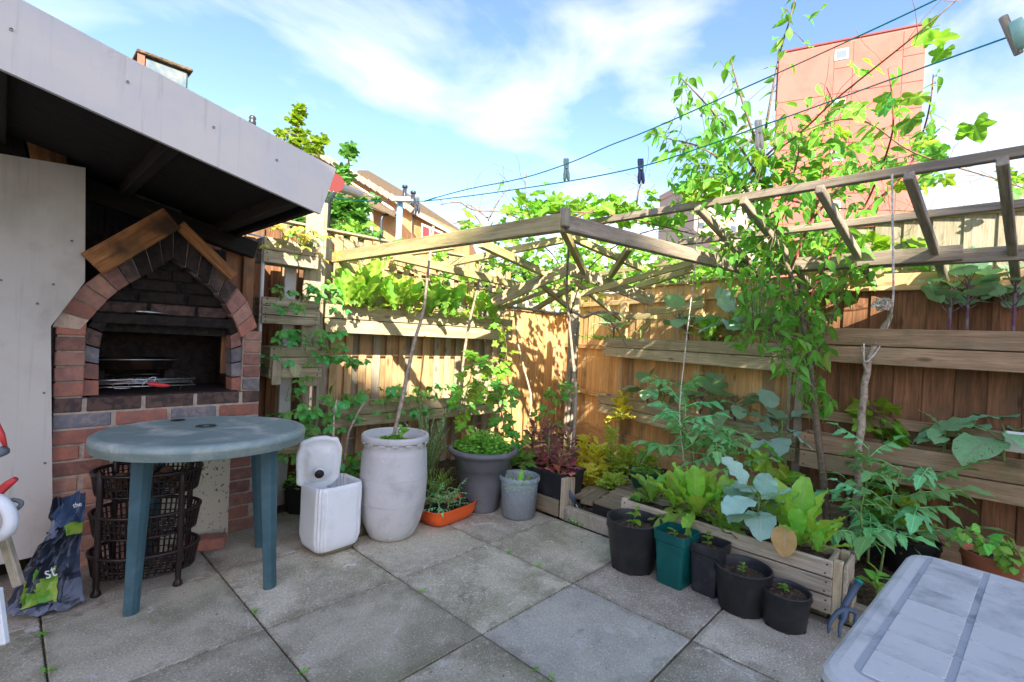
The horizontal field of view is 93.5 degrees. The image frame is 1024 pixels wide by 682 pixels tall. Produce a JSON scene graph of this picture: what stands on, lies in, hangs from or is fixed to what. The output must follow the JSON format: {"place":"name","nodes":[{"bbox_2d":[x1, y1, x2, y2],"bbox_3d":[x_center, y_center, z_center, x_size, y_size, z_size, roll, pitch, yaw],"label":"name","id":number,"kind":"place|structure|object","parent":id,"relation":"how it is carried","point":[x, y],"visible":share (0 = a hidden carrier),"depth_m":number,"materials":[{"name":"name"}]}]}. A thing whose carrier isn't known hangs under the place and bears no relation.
{"place":"outdoors","nodes":[
{"label":"outdoors","id":0,"kind":"place"},
{"bbox_2d":[0,498,850,681],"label":"patio","id":1,"kind":"structure","parent":0,"point":[521,617],"depth_m":1.99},
{"bbox_2d":[0,424,25,645],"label":"folding chair","id":2,"kind":"object","parent":1,"relation":"on","point":[9,509],"visible":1,"depth_m":1.69,"materials":[{"name":"plastic"}]},
{"bbox_2d":[6,491,85,616],"bbox_3d":[-1.878,0.865,1.950,0.279,0.423,0.238,3,0,43],"label":"compost bag","id":3,"kind":"object","parent":1,"relation":"on","point":[52,575],"visible":0.98,"depth_m":1.96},
{"bbox_2d":[85,461,203,598],"bbox_3d":[-1.673,0.829,2.207,0.334,0.535,0.409,3,0,43],"label":"vegetable rack","id":4,"kind":"object","parent":1,"relation":"on","point":[102,488],"visible":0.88,"depth_m":2.16,"materials":[{"name":"brown plastic"}]},
{"bbox_2d":[51,208,260,567],"bbox_3d":[-1.966,0.201,2.674,0.615,1.756,0.892,3,0,43],"label":"brick barbecue","id":5,"kind":"object","parent":1,"relation":"on","point":[154,261],"visible":0.64,"depth_m":2.51,"materials":[{"name":"red brick"}]},
{"bbox_2d":[98,373,195,391],"bbox_3d":[-1.975,0.227,2.578,0.362,0.074,0.426,3,0,43],"label":"grill basket","id":6,"kind":"object","parent":5,"relation":"on","point":[124,380],"visible":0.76,"depth_m":2.56,"materials":[{"name":"metal"}]},
{"bbox_2d":[96,356,177,379],"bbox_3d":[-2.038,0.148,2.600,0.259,0.116,0.363,3,0,43],"label":"roasting tin","id":7,"kind":"object","parent":6,"relation":"on","point":[163,364],"visible":0.77,"depth_m":2.55,"materials":[{"name":"metal"}]},
{"bbox_2d":[159,459,229,551],"bbox_3d":[-1.708,0.793,2.606,0.041,0.600,0.315,3,0,43],"label":"stone panel","id":8,"kind":"object","parent":1,"relation":"on","point":[211,490],"visible":0.21,"depth_m":2.65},
{"bbox_2d":[86,416,304,616],"bbox_3d":[-1.422,0.756,2.221,0.749,0.706,0.834,3,0,43],"label":"garden table","id":9,"kind":"object","parent":1,"relation":"on","point":[144,448],"visible":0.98,"depth_m":2.05,"materials":[{"name":"plastic"}]},
{"bbox_2d":[296,435,361,555],"bbox_3d":[-0.994,0.821,2.619,0.240,0.609,0.303,3,0,43],"label":"jerrycan","id":10,"kind":"object","parent":1,"relation":"on","point":[330,507],"visible":1,"depth_m":2.57,"materials":[{"name":"white plastic"}]},
{"bbox_2d":[359,427,428,541],"bbox_3d":[-0.701,0.842,2.847,0.391,0.597,0.391,3,0,43],"label":"barrel","id":11,"kind":"object","parent":1,"relation":"on","point":[393,476],"visible":0.94,"depth_m":2.69,"materials":[{"name":"plastic"}]},
{"bbox_2d":[392,226,434,434],"bbox_3d":[-0.587,-0.037,2.864,0.213,1.329,0.048,3,0,-31],"label":"stick","id":12,"kind":"object","parent":11,"relation":"in","point":[403,392],"visible":0.92,"depth_m":2.84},
{"bbox_2d":[420,493,476,525],"bbox_3d":[-0.424,1.101,3.135,0.265,0.101,0.410,3,0,43],"label":"seedling tray","id":13,"kind":"object","parent":1,"relation":"on","point":[448,517],"visible":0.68,"depth_m":3.00,"materials":[{"name":"orange plastic"}]},
{"bbox_2d":[448,441,518,513],"bbox_3d":[-0.210,0.950,3.366,0.496,0.424,0.496,3,0,43],"label":"plant pot","id":14,"kind":"object","parent":1,"relation":"on","point":[485,475],"visible":0.81,"depth_m":3.22,"materials":[{"name":"grey plastic"}]},
{"bbox_2d":[446,350,493,440],"bbox_3d":[-0.302,0.372,3.393,0.319,0.612,0.324,3,0,-34],"label":"climbing bean","id":15,"kind":"object","parent":14,"relation":"in","point":[474,396],"visible":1,"depth_m":3.35,"materials":[{"name":"green plant"}]},
{"bbox_2d":[454,429,512,454],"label":"parsley plant","id":16,"kind":"object","parent":14,"relation":"on","point":[490,445],"visible":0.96,"depth_m":3.30,"materials":[{"name":"green plant"}]},
{"bbox_2d":[502,486,536,518],"bbox_3d":[0.047,1.037,3.250,0.272,0.272,0.272,3,0,43],"label":"bucket","id":17,"kind":"object","parent":1,"relation":"on","point":[516,504],"visible":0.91,"depth_m":3.16,"materials":[{"name":"grey"}]},
{"bbox_2d":[606,508,662,575],"bbox_3d":[0.648,1.077,2.577,0.290,0.263,0.290,3,0,43],"label":"plant pot","id":18,"kind":"object","parent":1,"relation":"on","point":[633,551],"visible":0.93,"depth_m":2.48,"materials":[{"name":"black plastic"}]},
{"bbox_2d":[426,433,893,605],"bbox_3d":[1.548,1.193,2.886,6.100,0.074,3.700,3,0,43],"label":"soil bed","id":19,"kind":"object","parent":1,"relation":"on","point":[866,594],"visible":0.06,"depth_m":3.29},
{"bbox_2d":[277,268,309,505],"bbox_3d":[-1.467,0.250,3.255,0.198,1.700,0.022,2,0,-45],"label":"planter stand","id":20,"kind":"object","parent":19,"relation":"on","point":[290,274],"visible":0.16,"depth_m":3.21,"materials":[{"name":"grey wood"}]},
{"bbox_2d":[253,296,319,325],"bbox_3d":[-1.449,-0.188,3.103,0.164,0.162,0.360,3,0,43],"label":"wall planter","id":21,"kind":"object","parent":20,"relation":"attached to","point":[269,313],"visible":0.95,"depth_m":3.02,"materials":[{"name":"brown wood"}]},
{"bbox_2d":[269,283,351,316],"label":"strawberry plant","id":22,"kind":"object","parent":21,"relation":"in","point":[297,308],"visible":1,"depth_m":2.99,"materials":[{"name":"green plant"}]},
{"bbox_2d":[255,236,318,269],"bbox_3d":[-1.442,-0.556,3.091,0.164,0.155,0.340,3,0,43],"label":"wall planter","id":23,"kind":"object","parent":20,"relation":"attached to","point":[282,256],"visible":0.84,"depth_m":3.02,"materials":[{"name":"brown wood"}]},
{"bbox_2d":[259,224,341,263],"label":"strawberry plant","id":24,"kind":"object","parent":23,"relation":"in","point":[295,231],"visible":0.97,"depth_m":2.98,"materials":[{"name":"green plant"}]},
{"bbox_2d":[260,345,321,384],"bbox_3d":[-1.427,0.155,3.131,0.185,0.236,0.330,3,0,43],"label":"wall planter","id":25,"kind":"object","parent":20,"relation":"attached to","point":[277,371],"visible":0.67,"depth_m":3.05,"materials":[{"name":"brown wood"}]},
{"bbox_2d":[269,329,348,367],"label":"strawberry plant","id":26,"kind":"object","parent":25,"relation":"in","point":[292,336],"visible":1,"depth_m":3.01,"materials":[{"name":"green plant"}]},
{"bbox_2d":[278,434,309,454],"bbox_3d":[-1.456,0.652,3.144,0.164,0.140,0.320,3,0,43],"label":"wall planter","id":27,"kind":"object","parent":20,"relation":"attached to","point":[293,449],"visible":0.01,"depth_m":3.08,"materials":[{"name":"brown wood"}]},
{"bbox_2d":[265,376,346,464],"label":"strawberry plant","id":28,"kind":"object","parent":27,"relation":"in","point":[310,416],"visible":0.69,"depth_m":2.99,"materials":[{"name":"green plant"}]},
{"bbox_2d":[298,203,327,426],"bbox_3d":[-1.368,0.055,3.260,0.055,2.000,0.143,3,0,43],"label":"upright plank","id":29,"kind":"object","parent":19,"relation":"on","point":[318,224],"visible":0.46,"depth_m":3.25,"materials":[{"name":"brown wood"}]},
{"bbox_2d":[243,220,510,478],"bbox_3d":[-0.963,0.154,4.006,2.486,1.934,0.070,2,0,-44],"label":"garden fence","id":30,"kind":"object","parent":19,"relation":"on","point":[438,360],"visible":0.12,"depth_m":3.92,"materials":[{"name":"brown wood"}]},
{"bbox_2d":[318,393,500,427],"bbox_3d":[-0.764,0.560,4.022,1.670,0.168,0.193,2,0,-44],"label":"wall planter","id":31,"kind":"object","parent":30,"relation":"attached to","point":[439,404],"visible":0.36,"depth_m":3.77,"materials":[{"name":"brown wood"}]},
{"bbox_2d":[322,383,455,425],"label":"strawberry plant","id":32,"kind":"object","parent":31,"relation":"in","point":[349,400],"visible":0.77,"depth_m":3.63,"materials":[{"name":"green plant"}]},
{"bbox_2d":[322,304,512,340],"bbox_3d":[-0.710,-0.136,4.037,1.815,0.200,0.193,2,0,-44],"label":"wall planter","id":33,"kind":"object","parent":30,"relation":"attached to","point":[367,324],"visible":0.75,"depth_m":3.79,"materials":[{"name":"brown wood"}]},
{"bbox_2d":[334,258,405,310],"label":"lettuce plant","id":34,"kind":"object","parent":33,"relation":"in","point":[378,266],"visible":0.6,"depth_m":3.45,"materials":[{"name":"green plant"}]},
{"bbox_2d":[380,274,418,309],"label":"lettuce plant","id":35,"kind":"object","parent":33,"relation":"in","point":[396,289],"visible":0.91,"depth_m":3.56,"materials":[{"name":"green plant"}]},
{"bbox_2d":[405,402,450,487],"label":"herb plant","id":36,"kind":"object","parent":19,"relation":"on","point":[433,453],"visible":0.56,"depth_m":3.37,"materials":[{"name":"green plant"}]},
{"bbox_2d":[479,322,519,437],"bbox_3d":[-0.102,0.490,3.882,0.348,1.275,0.246,3,0,-26],"label":"climbing bean","id":37,"kind":"object","parent":19,"relation":"on","point":[503,366],"visible":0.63,"depth_m":3.83,"materials":[{"name":"green plant"}]},
{"bbox_2d":[503,309,567,443],"bbox_3d":[0.264,0.410,5.401,0.046,1.528,1.388,3,0,35],"label":"garden fence","id":38,"kind":"object","parent":19,"relation":"on","point":[542,338],"visible":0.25,"depth_m":5.40,"materials":[{"name":"brown wood"}]},
{"bbox_2d":[507,465,576,518],"bbox_3d":[0.250,1.050,3.498,0.535,0.268,0.280,3,0,43],"label":"timber stand","id":39,"kind":"object","parent":19,"relation":"on","point":[547,504],"visible":0.48,"depth_m":3.27,"materials":[{"name":"brown wood"}]},
{"bbox_2d":[512,455,585,500],"bbox_3d":[0.242,0.991,3.525,0.512,0.185,0.295,3,0,43],"label":"trough","id":40,"kind":"object","parent":39,"relation":"on","point":[545,482],"visible":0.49,"depth_m":3.40,"materials":[{"name":"black plastic"}]},
{"bbox_2d":[486,379,536,471],"bbox_3d":[-0.003,0.616,3.583,0.493,0.640,0.285,3,0,43],"label":"climbing bean","id":41,"kind":"object","parent":40,"relation":"in","point":[526,459],"visible":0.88,"depth_m":3.58,"materials":[{"name":"green plant"}]},
{"bbox_2d":[565,248,577,459],"bbox_3d":[0.431,0.083,3.515,0.135,1.601,0.645,3,0,6],"label":"stick","id":42,"kind":"object","parent":40,"relation":"in","point":[572,359],"visible":0.85,"depth_m":3.64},
{"bbox_2d":[525,377,579,444],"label":"young vine","id":43,"kind":"object","parent":19,"relation":"on","point":[548,393],"visible":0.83,"depth_m":3.69,"materials":[{"name":"green plant"}]},
{"bbox_2d":[563,291,580,448],"bbox_3d":[0.596,0.333,4.755,0.118,1.660,0.190,3,0,17],"label":"fence post","id":44,"kind":"object","parent":19,"relation":"on","point":[569,403],"visible":0.59,"depth_m":4.69,"materials":[{"name":"grey wood"}]},
{"bbox_2d":[629,466,663,489],"bbox_3d":[0.963,0.997,3.473,0.244,0.134,0.244,3,0,43],"label":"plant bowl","id":45,"kind":"object","parent":19,"relation":"on","point":[636,483],"visible":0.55,"depth_m":3.43,"materials":[{"name":"plastic"}]},
{"bbox_2d":[623,373,749,477],"bbox_3d":[1.158,0.566,3.196,0.799,0.747,0.652,3,0,15],"label":"tomato plant","id":46,"kind":"object","parent":45,"relation":"in","point":[653,447],"visible":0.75,"depth_m":3.19,"materials":[{"name":"green plant"}]},
{"bbox_2d":[593,479,716,517],"bbox_3d":[0.949,1.126,3.255,0.680,0.118,0.721,3,0,43],"label":"timber step","id":47,"kind":"object","parent":19,"relation":"on","point":[604,505],"visible":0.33,"depth_m":3.20,"materials":[{"name":"brown wood"}]},
{"bbox_2d":[561,272,795,503],"bbox_3d":[1.326,0.345,4.605,0.130,1.770,3.113,3,0,-27],"label":"garden fence","id":48,"kind":"object","parent":19,"relation":"on","point":[598,372],"visible":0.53,"depth_m":4.54,"materials":[{"name":"orange wood"}]},
{"bbox_2d":[597,394,798,461],"bbox_3d":[1.442,0.671,4.103,0.184,0.185,2.100,3,0,-27],"label":"wall planter","id":49,"kind":"object","parent":48,"relation":"attached to","point":[643,412],"visible":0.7,"depth_m":3.92,"materials":[{"name":"brown wood"}]},
{"bbox_2d":[668,370,731,413],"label":"cabbage plant","id":50,"kind":"object","parent":49,"relation":"on","point":[716,382],"visible":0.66,"depth_m":3.85,"materials":[{"name":"green plant"}]},
{"bbox_2d":[709,390,761,431],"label":"cabbage plant","id":51,"kind":"object","parent":49,"relation":"in","point":[737,412],"visible":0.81,"depth_m":3.56,"materials":[{"name":"green plant"}]},
{"bbox_2d":[741,388,827,462],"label":"cabbage plant","id":52,"kind":"object","parent":49,"relation":"on","point":[770,400],"visible":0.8,"depth_m":3.13,"materials":[{"name":"green plant"}]},
{"bbox_2d":[603,337,797,372],"bbox_3d":[1.475,0.089,4.091,0.184,0.190,2.020,3,0,-27],"label":"wall planter","id":53,"kind":"object","parent":48,"relation":"attached to","point":[725,358],"visible":0.65,"depth_m":3.88,"materials":[{"name":"brown wood"}]},
{"bbox_2d":[659,294,702,339],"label":"cabbage plant","id":54,"kind":"object","parent":53,"relation":"in","point":[674,300],"visible":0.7,"depth_m":3.99,"materials":[{"name":"green plant"}]},
{"bbox_2d":[693,286,758,341],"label":"cabbage plant","id":55,"kind":"object","parent":53,"relation":"on","point":[725,303],"visible":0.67,"depth_m":3.67,"materials":[{"name":"green plant"}]},
{"bbox_2d":[681,420,777,467],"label":"tomato plant","id":56,"kind":"object","parent":19,"relation":"on","point":[717,454],"visible":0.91,"depth_m":2.93,"materials":[{"name":"green plant"}]},
{"bbox_2d":[745,441,804,511],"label":"plant","id":57,"kind":"object","parent":19,"relation":"on","point":[783,473],"visible":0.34,"depth_m":2.86,"materials":[{"name":"green plant"}]},
{"bbox_2d":[782,275,808,521],"bbox_3d":[1.895,0.425,3.209,0.100,1.720,0.100,3,0,43],"label":"fence post","id":58,"kind":"object","parent":19,"relation":"on","point":[797,424],"visible":0.22,"depth_m":3.16,"materials":[{"name":"wood"}]},
{"bbox_2d":[641,0,951,545],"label":"plum tree","id":59,"kind":"object","parent":19,"relation":"on","point":[811,359],"visible":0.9,"depth_m":2.63,"materials":[{"name":"green plant"}]},
{"bbox_2d":[847,512,891,557],"bbox_3d":[2.047,1.107,2.750,0.225,0.191,0.225,3,0,43],"label":"plant pot","id":60,"kind":"object","parent":19,"relation":"on","point":[875,552],"visible":0.14,"depth_m":2.67,"materials":[{"name":"black plastic"}]},
{"bbox_2d":[838,459,1009,559],"bbox_3d":[2.086,0.860,2.450,0.625,0.609,0.737,3,0,43],"label":"tomato plant","id":61,"kind":"object","parent":60,"relation":"in","point":[914,522],"visible":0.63,"depth_m":2.38,"materials":[{"name":"green plant"}]},
{"bbox_2d":[848,314,892,563],"bbox_3d":[2.014,0.577,2.721,0.241,1.472,0.062,3,0,-22],"label":"stick","id":62,"kind":"object","parent":19,"relation":"on","point":[861,422],"visible":0.69,"depth_m":2.69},
{"bbox_2d":[810,422,932,561],"bbox_3d":[1.933,0.819,2.608,0.765,0.709,0.511,3,0,-21],"label":"tomato plant","id":63,"kind":"object","parent":19,"relation":"on","point":[867,532],"visible":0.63,"depth_m":2.52,"materials":[{"name":"green plant"}]},
{"bbox_2d":[844,397,918,532],"bbox_3d":[2.148,0.751,2.801,0.383,0.863,0.354,3,0,43],"label":"grape seedling","id":64,"kind":"object","parent":19,"relation":"on","point":[883,434],"visible":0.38,"depth_m":2.77,"materials":[{"name":"green plant"}]},
{"bbox_2d":[827,478,936,554],"bbox_3d":[1.724,0.873,2.296,0.477,0.339,0.480,3,0,43],"label":"tomato plant","id":65,"kind":"object","parent":19,"relation":"on","point":[902,540],"visible":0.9,"depth_m":2.31,"materials":[{"name":"green plant"}]},
{"bbox_2d":[786,209,1023,582],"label":"garden fence","id":66,"kind":"object","parent":19,"relation":"on","point":[938,394],"visible":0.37,"depth_m":2.73,"materials":[{"name":"brown wood"}]},
{"bbox_2d":[799,429,1023,506],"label":"wall planter","id":67,"kind":"object","parent":66,"relation":"attached to","point":[1001,481],"visible":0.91,"depth_m":2.56,"materials":[{"name":"brown wood"}]},
{"bbox_2d":[912,409,988,453],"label":"cabbage plant","id":68,"kind":"object","parent":67,"relation":"on","point":[932,435],"visible":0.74,"depth_m":2.57,"materials":[{"name":"green plant"}]},
{"bbox_2d":[924,413,1023,466],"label":"cabbage plant","id":69,"kind":"object","parent":67,"relation":"in","point":[961,450],"visible":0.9,"depth_m":2.40,"materials":[{"name":"green plant"}]},
{"bbox_2d":[816,328,1023,372],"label":"wall planter","id":70,"kind":"object","parent":66,"relation":"attached to","point":[983,343],"visible":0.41,"depth_m":2.56,"materials":[{"name":"brown wood"}]},
{"bbox_2d":[917,264,996,329],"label":"cabbage plant","id":71,"kind":"object","parent":70,"relation":"on","point":[948,294],"visible":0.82,"depth_m":2.57,"materials":[{"name":"green plant"}]},
{"bbox_2d":[932,245,1018,329],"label":"cabbage plant","id":72,"kind":"object","parent":70,"relation":"on","point":[982,291],"visible":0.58,"depth_m":2.49,"materials":[{"name":"green plant"}]},
{"bbox_2d":[975,261,1023,330],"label":"cabbage plant","id":73,"kind":"object","parent":70,"relation":"on","point":[1015,300],"visible":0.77,"depth_m":2.44,"materials":[{"name":"green plant"}]},
{"bbox_2d":[886,529,942,572],"bbox_3d":[2.116,1.135,2.550,0.244,0.191,0.244,3,0,43],"label":"plant pot","id":74,"kind":"object","parent":19,"relation":"on","point":[895,560],"visible":0.39,"depth_m":2.50,"materials":[{"name":"black plastic"}]},
{"bbox_2d":[817,453,1013,571],"bbox_3d":[1.920,0.901,2.385,0.850,0.564,0.717,3,0,-30],"label":"tomato plant","id":75,"kind":"object","parent":19,"relation":"on","point":[862,545],"visible":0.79,"depth_m":2.36,"materials":[{"name":"green plant"}]},
{"bbox_2d":[959,543,1023,580],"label":"plant pot","id":76,"kind":"object","parent":19,"relation":"on","point":[970,558],"visible":0.34,"depth_m":2.30,"materials":[{"name":"ceramic"}]},
{"bbox_2d":[951,523,1023,574],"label":"herb plant","id":77,"kind":"object","parent":76,"relation":"in","point":[980,548],"visible":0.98,"depth_m":2.19,"materials":[{"name":"green plant"}]},
{"bbox_2d":[654,522,699,590],"bbox_3d":[0.825,1.086,2.430,0.182,0.265,0.182,3,0,43],"label":"plant pot","id":78,"kind":"object","parent":1,"relation":"on","point":[673,561],"visible":0.97,"depth_m":2.38,"materials":[{"name":"green plastic"}]},
{"bbox_2d":[332,145,1023,321],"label":"pergola","id":79,"kind":"object","parent":1,"relation":"on","point":[573,231],"visible":0.88,"depth_m":2.57,"materials":[{"name":"brown wood"}]},
{"bbox_2d":[302,0,1023,349],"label":"grape vine","id":80,"kind":"object","parent":79,"relation":"on","point":[688,188],"visible":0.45,"depth_m":2.87,"materials":[{"name":"green plant"}]},
{"bbox_2d":[679,216,698,461],"bbox_3d":[1.096,-0.004,3.008,0.056,1.602,0.207,3,0,18],"label":"string","id":81,"kind":"object","parent":79,"relation":"hanging from","point":[686,340],"visible":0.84,"depth_m":3.00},
{"bbox_2d":[633,386,753,468],"bbox_3d":[1.077,0.564,3.105,0.782,0.518,0.672,3,0,-24],"label":"tomato plant","id":82,"kind":"object","parent":81,"relation":"hanging from","point":[692,438],"visible":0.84,"depth_m":3.08,"materials":[{"name":"green plant"}]},
{"bbox_2d":[689,533,730,598],"bbox_3d":[0.965,1.103,2.360,0.161,0.245,0.161,3,0,43],"label":"plant pot","id":83,"kind":"object","parent":1,"relation":"on","point":[703,575],"visible":0.91,"depth_m":2.32,"materials":[{"name":"black plastic"}]},
{"bbox_2d":[562,505,867,626],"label":"kerb","id":84,"kind":"structure","parent":1,"relation":"on","point":[593,522],"depth_m":3.07,"materials":[{"name":"concrete"}]},
{"bbox_2d":[621,492,856,628],"bbox_3d":[1.102,1.086,2.504,1.114,0.290,0.204,3,0,43],"label":"planter box","id":85,"kind":"object","parent":1,"relation":"on","point":[829,573],"visible":0.53,"depth_m":2.21,"materials":[{"name":"brown wood"}]},
{"bbox_2d":[647,462,745,538],"bbox_3d":[1.027,0.873,2.596,0.495,0.413,0.465,3,0,43],"label":"lettuce plant","id":86,"kind":"object","parent":85,"relation":"in","point":[694,491],"visible":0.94,"depth_m":2.56,"materials":[{"name":"green plant"}]},
{"bbox_2d":[714,456,798,541],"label":"cabbage plant","id":87,"kind":"object","parent":85,"relation":"on","point":[761,523],"visible":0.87,"depth_m":2.34,"materials":[{"name":"green plant"}]},
{"bbox_2d":[761,476,844,545],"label":"lettuce plant","id":88,"kind":"object","parent":85,"relation":"on","point":[795,510],"visible":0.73,"depth_m":2.27,"materials":[{"name":"green plant"}]},
{"bbox_2d":[771,525,796,556],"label":"dead leaf","id":89,"kind":"object","parent":88,"relation":"hanging from","point":[784,540],"visible":0.95,"depth_m":2.20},
{"bbox_2d":[784,514,854,551],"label":"lettuce plant","id":90,"kind":"object","parent":85,"relation":"in","point":[820,538],"visible":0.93,"depth_m":2.19,"materials":[{"name":"green plant"}]},
{"bbox_2d":[714,554,773,618],"bbox_3d":[1.062,1.133,2.221,0.250,0.196,0.250,3,0,43],"label":"plant pot","id":91,"kind":"object","parent":1,"relation":"on","point":[739,594],"visible":0.92,"depth_m":2.15,"materials":[{"name":"black plastic"}]},
{"bbox_2d":[762,578,812,634],"bbox_3d":[1.193,1.160,2.105,0.207,0.156,0.207,3,0,43],"label":"plant pot","id":92,"kind":"object","parent":1,"relation":"on","point":[787,613],"visible":0.88,"depth_m":2.04,"materials":[{"name":"black plastic"}]},
{"bbox_2d":[827,578,862,637],"bbox_3d":[1.426,1.124,2.029,0.244,0.190,0.073,3,0,-31],"label":"hand fork","id":93,"kind":"object","parent":1,"relation":"on","point":[843,611],"visible":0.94,"depth_m":2.02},
{"bbox_2d":[820,555,1023,681],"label":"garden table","id":94,"kind":"object","parent":1,"relation":"on","point":[922,618],"visible":1,"depth_m":0.83,"materials":[{"name":"plastic"}]},
{"bbox_2d":[412,202,476,257],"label":"brick house","id":95,"kind":"structure","parent":0,"point":[424,220],"depth_m":19.23,"materials":[{"name":"brown tile"}]},
{"bbox_2d":[24,0,1023,311],"label":"sky","id":96,"kind":"structure","parent":0,"point":[430,93],"materials":[{"name":"blue"}]},
{"bbox_2d":[309,377,850,627],"bbox_3d":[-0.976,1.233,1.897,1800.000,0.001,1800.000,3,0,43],"label":"ground","id":97,"kind":"structure","parent":0,"point":[504,485],"depth_m":3.57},
{"bbox_2d":[0,0,335,467],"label":"garden shelter","id":98,"kind":"object","parent":97,"relation":"on","point":[121,128],"visible":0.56,"depth_m":1.89,"materials":[{"name":"grey wood"}]},
{"bbox_2d":[0,154,85,564],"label":"white board","id":99,"kind":"object","parent":98,"relation":"attached to","point":[42,241],"visible":0.99,"depth_m":2.12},
{"bbox_2d":[132,48,192,212],"bbox_3d":[-1.978,-1.113,2.684,0.280,0.819,0.250,3,0,43],"label":"chimney box","id":100,"kind":"object","parent":98,"relation":"on","point":[180,74],"visible":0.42,"depth_m":2.60,"materials":[{"name":"metal"}]},
{"bbox_2d":[326,0,1005,201],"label":"washing line","id":101,"kind":"object","parent":98,"relation":"attached to","point":[706,105],"visible":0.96,"depth_m":1.38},
{"bbox_2d":[998,14,1023,55],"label":"clothes peg","id":102,"kind":"object","parent":101,"relation":"attached to","point":[1013,30],"visible":1,"depth_m":0.98,"materials":[{"name":"teal plastic"}]},
{"bbox_2d":[273,101,330,228],"bbox_3d":[-3.081,-1.153,6.489,0.682,4.327,0.978,3,0,43],"label":"tree","id":103,"kind":"object","parent":97,"relation":"on","point":[298,113],"visible":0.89,"depth_m":6.56,"materials":[{"name":"green plant"}]},
{"bbox_2d":[290,140,384,240],"bbox_3d":[-2.322,-0.826,6.373,1.399,3.732,0.825,3,0,4],"label":"tree","id":104,"kind":"object","parent":97,"relation":"on","point":[344,210],"visible":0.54,"depth_m":6.40,"materials":[{"name":"green plant"}]},
{"bbox_2d":[281,154,415,232],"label":"brick house","id":105,"kind":"structure","parent":97,"relation":"on","point":[368,181],"depth_m":17.00,"materials":[{"name":"brown tile"}]},
{"bbox_2d":[333,183,415,243],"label":"brick house","id":106,"kind":"structure","parent":97,"relation":"on","point":[383,215],"depth_m":14.33,"materials":[{"name":"brown tile"}]},
{"bbox_2d":[657,173,770,280],"bbox_3d":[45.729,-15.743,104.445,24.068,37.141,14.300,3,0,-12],"label":"house","id":107,"kind":"structure","parent":97,"relation":"on","point":[668,197],"depth_m":97.17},
{"bbox_2d":[771,22,925,277],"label":"tower block","id":108,"kind":"structure","parent":97,"relation":"on","point":[798,87],"depth_m":56.30,"materials":[{"name":"brick"}]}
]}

